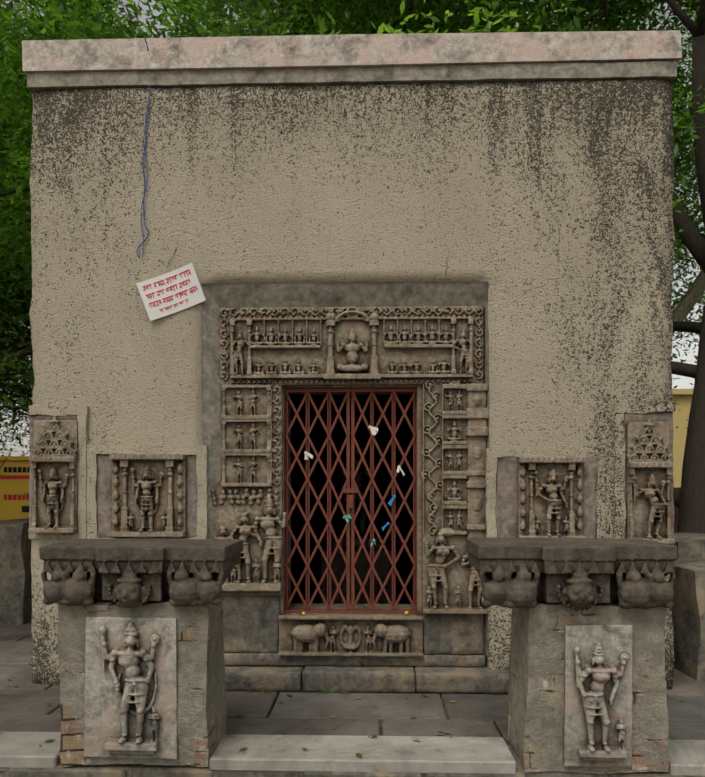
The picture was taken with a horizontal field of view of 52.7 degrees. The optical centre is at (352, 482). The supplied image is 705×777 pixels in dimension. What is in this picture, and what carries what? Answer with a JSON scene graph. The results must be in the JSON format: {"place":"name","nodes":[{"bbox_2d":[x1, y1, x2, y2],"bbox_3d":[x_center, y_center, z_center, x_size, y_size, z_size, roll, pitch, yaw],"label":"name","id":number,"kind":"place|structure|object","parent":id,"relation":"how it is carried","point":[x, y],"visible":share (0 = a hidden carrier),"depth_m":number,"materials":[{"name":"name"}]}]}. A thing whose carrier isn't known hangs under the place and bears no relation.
{"place":"outdoors","nodes":[
{"label":"outdoors","id":0,"kind":"place"},
{"bbox_2d":[0,11,34,455],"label":"tree foliage","id":1,"kind":"object","parent":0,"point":[15,410],"depth_m":12.34,"materials":[{"name":"green plant"}]},
{"bbox_2d":[0,0,334,527],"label":"tree","id":2,"kind":"object","parent":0,"point":[17,104],"depth_m":6.35,"materials":[{"name":"green plant"}]},
{"bbox_2d":[0,0,516,451],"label":"tree","id":3,"kind":"object","parent":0,"point":[338,27],"depth_m":8.56,"materials":[{"name":"green plant"}]},
{"bbox_2d":[0,0,699,94],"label":"tree","id":4,"kind":"object","parent":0,"point":[637,3],"depth_m":8.55,"materials":[{"name":"green plant"}]},
{"bbox_2d":[27,61,676,92],"bbox_3d":[-0.026,-2.693,4.856,4.297,0.106,0.327,0,0,2],"label":"cornice bed","id":5,"kind":"object","parent":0,"point":[482,73],"visible":0.42,"depth_m":4.70,"materials":[{"name":"grey stone"}]},
{"bbox_2d":[29,79,675,689],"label":"wall","id":6,"kind":"structure","parent":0,"point":[543,209],"depth_m":4.71,"materials":[{"name":"beige paint"}]},
{"bbox_2d":[0,767,704,776],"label":"step edge","id":7,"kind":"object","parent":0,"point":[62,772],"depth_m":3.46,"materials":[{"name":"grey stone"}]},
{"bbox_2d":[0,0,704,455],"label":"sky","id":8,"kind":"structure","parent":0,"point":[684,382],"materials":[{"name":"white"}]},
{"bbox_2d":[137,0,703,240],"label":"tree","id":9,"kind":"object","parent":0,"point":[337,6],"depth_m":9.05,"materials":[{"name":"green plant"}]},
{"bbox_2d":[281,0,704,533],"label":"tree","id":10,"kind":"object","parent":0,"point":[681,124],"depth_m":7.90,"materials":[{"name":"green plant"}]},
{"label":"ground","id":11,"kind":"structure","parent":0,"visible":0},
{"bbox_2d":[0,698,670,776],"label":"platform body","id":12,"kind":"structure","parent":11,"relation":"on","point":[127,767],"depth_m":3.48,"materials":[{"name":"grey stone"}]},
{"bbox_2d":[57,593,226,766],"bbox_3d":[-1.061,0.985,3.665,0.752,0.814,0.432,0,0,2],"label":"stone pedestal","id":13,"kind":"object","parent":12,"relation":"on","point":[201,712],"visible":0.58,"depth_m":3.47,"materials":[{"name":"grey stone"}]},
{"bbox_2d":[84,616,177,759],"bbox_3d":[-1.075,0.995,3.447,0.456,0.687,0.147,0,0,2],"label":"carved relief panel","id":14,"kind":"object","parent":13,"relation":"attached to","point":[131,663],"visible":0.94,"depth_m":3.44,"materials":[{"name":"stone"}]},
{"bbox_2d":[39,539,242,608],"bbox_3d":[-1.059,0.455,3.619,0.910,0.297,0.574,0,0,2],"label":"capital","id":15,"kind":"object","parent":13,"relation":"on","point":[131,573],"visible":1,"depth_m":3.42,"materials":[{"name":"stone"}]},
{"bbox_2d":[0,622,704,774],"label":"paving slabs","id":16,"kind":"structure","parent":12,"relation":"on","point":[394,747],"depth_m":3.92,"materials":[{"name":"stone"}]},
{"bbox_2d":[0,456,29,519],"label":"bus","id":17,"kind":"object","parent":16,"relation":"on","point":[14,482],"visible":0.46,"depth_m":9.04,"materials":[{"name":"paint"}]},
{"bbox_2d":[0,518,31,624],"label":"ruin block","id":18,"kind":"object","parent":16,"relation":"on","point":[15,580],"depth_m":6.82,"materials":[{"name":"grey stone"}]},
{"bbox_2d":[0,686,683,740],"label":"joint grass tufts","id":19,"kind":"object","parent":16,"relation":"on","point":[326,693],"visible":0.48,"depth_m":4.57,"materials":[{"name":"green plant"}]},
{"bbox_2d":[4,679,695,756],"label":"fallen leaf litter","id":20,"kind":"object","parent":16,"relation":"on","point":[283,732],"visible":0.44,"depth_m":3.94,"materials":[{"name":"brown plant"}]},
{"bbox_2d":[291,394,412,603],"bbox_3d":[0.029,0.157,6.266,1.500,2.401,2.100,0,0,2],"label":"dark interior","id":21,"kind":"object","parent":16,"relation":"on","point":[383,479],"depth_m":7.32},
{"bbox_2d":[321,450,390,603],"bbox_3d":[0.039,0.531,6.565,0.620,1.654,0.500,0,0,2],"label":"statue","id":22,"kind":"object","parent":21,"relation":"in","point":[382,565],"visible":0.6,"depth_m":6.32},
{"bbox_2d":[224,665,508,693],"bbox_3d":[0.076,1.293,4.728,1.953,0.143,0.284,0,0,2],"label":"threshold step","id":23,"kind":"object","parent":16,"relation":"on","point":[393,679],"visible":0.96,"depth_m":4.60,"materials":[{"name":"grey stone"}]},
{"bbox_2d":[223,595,485,666],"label":"door plinth blocks","id":24,"kind":"structure","parent":23,"relation":"on","point":[251,631],"depth_m":4.76,"materials":[{"name":"grey stone"}]},
{"bbox_2d":[484,307,488,668],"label":"shrine wall","id":25,"kind":"structure","parent":16,"relation":"on","point":[487,660],"depth_m":4.75,"materials":[{"name":"grey stone"}]},
{"bbox_2d":[136,36,149,257],"bbox_3d":[-1.395,-2.214,4.711,0.094,1.439,0.077,0,0,2],"label":"hanging cord","id":26,"kind":"object","parent":25,"relation":"attached to","point":[146,117],"visible":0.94,"depth_m":4.74,"materials":[{"name":"blue fabric"}]},
{"bbox_2d":[136,263,205,320],"bbox_3d":[-1.198,-1.260,4.718,0.396,0.260,0.029,-20,3,2],"label":"sign","id":27,"kind":"object","parent":25,"relation":"attached to","point":[172,292],"visible":1,"depth_m":4.72,"materials":[{"name":"white"}]},
{"bbox_2d":[167,248,222,318],"bbox_3d":[-1.050,-1.328,4.738,0.370,0.460,0.044,0,0,-7],"label":"wire","id":28,"kind":"object","parent":25,"relation":"attached to","point":[202,302],"visible":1,"depth_m":4.74,"materials":[{"name":"grey metal"}]},
{"bbox_2d":[202,282,488,656],"bbox_3d":[-0.051,-0.086,4.752,1.901,2.471,0.070,0,0,2],"label":"door surround","id":29,"kind":"object","parent":25,"relation":"attached to","point":[405,294],"visible":0.67,"depth_m":4.76,"materials":[{"name":"grey stone"}]},
{"bbox_2d":[29,411,673,544],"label":"relief backing slabs","id":30,"kind":"structure","parent":25,"relation":"attached to","point":[506,510],"depth_m":4.67,"materials":[{"name":"grey stone"}]},
{"bbox_2d":[28,415,674,543],"bbox_3d":[-0.035,-0.026,4.652,4.210,0.839,0.106,0,0,2],"label":"relief panel","id":31,"kind":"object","parent":30,"relation":"attached to","point":[148,495],"depth_m":4.66,"materials":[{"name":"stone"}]},
{"bbox_2d":[22,30,681,75],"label":"cornice slab","id":32,"kind":"structure","parent":25,"relation":"on","point":[273,52],"depth_m":4.67,"materials":[{"name":"grey stone"}]},
{"bbox_2d":[28,403,675,538],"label":"niche frames","id":33,"kind":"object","parent":25,"relation":"attached to","point":[87,484],"visible":0.77,"depth_m":4.72,"materials":[{"name":"beige stone"}]},
{"bbox_2d":[221,309,485,667],"bbox_3d":[-0.041,0.101,5.002,1.879,2.514,0.430,0,0,2],"label":"door frame","id":34,"kind":"object","parent":25,"relation":"attached to","point":[419,520],"visible":0.19,"depth_m":4.80,"materials":[{"name":"stone"}]},
{"bbox_2d":[210,305,488,656],"bbox_3d":[-0.035,-0.014,4.736,1.884,2.330,0.106,0,0,2],"label":"carved door frame","id":35,"kind":"structure","parent":34,"relation":"attached to","point":[435,352],"depth_m":4.75,"materials":[{"name":"stone"}]},
{"bbox_2d":[284,387,416,613],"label":"collapsible gate","id":36,"kind":"structure","parent":34,"relation":"attached to","point":[352,490],"depth_m":4.83,"materials":[{"name":"red metal"}]},
{"bbox_2d":[304,451,312,459],"bbox_3d":[-0.297,-0.183,4.824,0.063,0.058,0.018,0,0,2],"label":"cloth scrap","id":37,"kind":"object","parent":36,"relation":"attached to","point":[308,454],"visible":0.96,"depth_m":4.82,"materials":[{"name":"white fabric"}]},
{"bbox_2d":[343,515,351,522],"bbox_3d":[-0.035,0.246,4.813,0.066,0.060,0.019,0,0,13],"label":"cloth scrap","id":38,"kind":"object","parent":36,"relation":"attached to","point":[346,517],"visible":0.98,"depth_m":4.81,"materials":[{"name":"teal fabric"}]},
{"bbox_2d":[368,426,377,435],"bbox_3d":[0.141,-0.350,4.809,0.069,0.071,0.019,0,0,9],"label":"cloth scrap","id":39,"kind":"object","parent":36,"relation":"attached to","point":[373,431],"visible":0.98,"depth_m":4.80,"materials":[{"name":"white fabric"}]},
{"bbox_2d":[388,495,395,505],"bbox_3d":[0.266,0.122,4.808,0.059,0.076,0.017,0,0,2],"label":"cloth scrap","id":40,"kind":"object","parent":36,"relation":"attached to","point":[391,500],"visible":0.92,"depth_m":4.80,"materials":[{"name":"blue fabric"}]},
{"bbox_2d":[397,466,404,475],"bbox_3d":[0.325,-0.080,4.804,0.057,0.072,0.022,0,0,2],"label":"cloth scrap","id":41,"kind":"object","parent":36,"relation":"attached to","point":[398,467],"visible":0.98,"depth_m":4.80,"materials":[{"name":"white fabric"}]},
{"bbox_2d":[672,558,704,680],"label":"ruin block","id":42,"kind":"object","parent":16,"relation":"on","point":[688,612],"depth_m":5.01,"materials":[{"name":"grey stone"}]},
{"bbox_2d":[674,533,704,558],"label":"ruin block","id":43,"kind":"structure","parent":16,"relation":"on","point":[690,545],"depth_m":5.69,"materials":[{"name":"grey stone"}]},
{"bbox_2d":[508,603,668,773],"bbox_3d":[1.172,0.983,3.600,0.696,0.815,0.430,0,0,2],"label":"stone pedestal","id":44,"kind":"object","parent":12,"relation":"on","point":[536,700],"visible":0.54,"depth_m":3.41,"materials":[{"name":"grey stone"}]},
{"bbox_2d":[466,537,677,610],"bbox_3d":[1.073,0.449,3.557,0.942,0.308,0.577,0,0,2],"label":"capital","id":45,"kind":"object","parent":44,"relation":"on","point":[577,574],"visible":1,"depth_m":3.36,"materials":[{"name":"stone"}]},
{"bbox_2d":[563,624,632,766],"bbox_3d":[1.169,1.015,3.379,0.322,0.680,0.144,0,0,2],"label":"carved relief panel","id":46,"kind":"object","parent":44,"relation":"on","point":[598,699],"visible":0.96,"depth_m":3.38,"materials":[{"name":"stone"}]},
{"bbox_2d":[498,0,704,334],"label":"pale leaning tree","id":47,"kind":"object","parent":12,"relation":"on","point":[698,288],"depth_m":9.58,"materials":[{"name":"plant"}]},
{"bbox_2d":[674,487,680,532],"bbox_3d":[7.269,0.868,13.537,4.015,1.579,0.070,0,0,2],"label":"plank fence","id":48,"kind":"object","parent":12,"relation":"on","point":[676,508],"visible":0.02,"depth_m":13.54,"materials":[{"name":"brown wood"}]},
{"bbox_2d":[672,389,692,487],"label":"yellow building","id":49,"kind":"structure","parent":11,"relation":"on","point":[681,416],"depth_m":26.36,"materials":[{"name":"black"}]}
]}

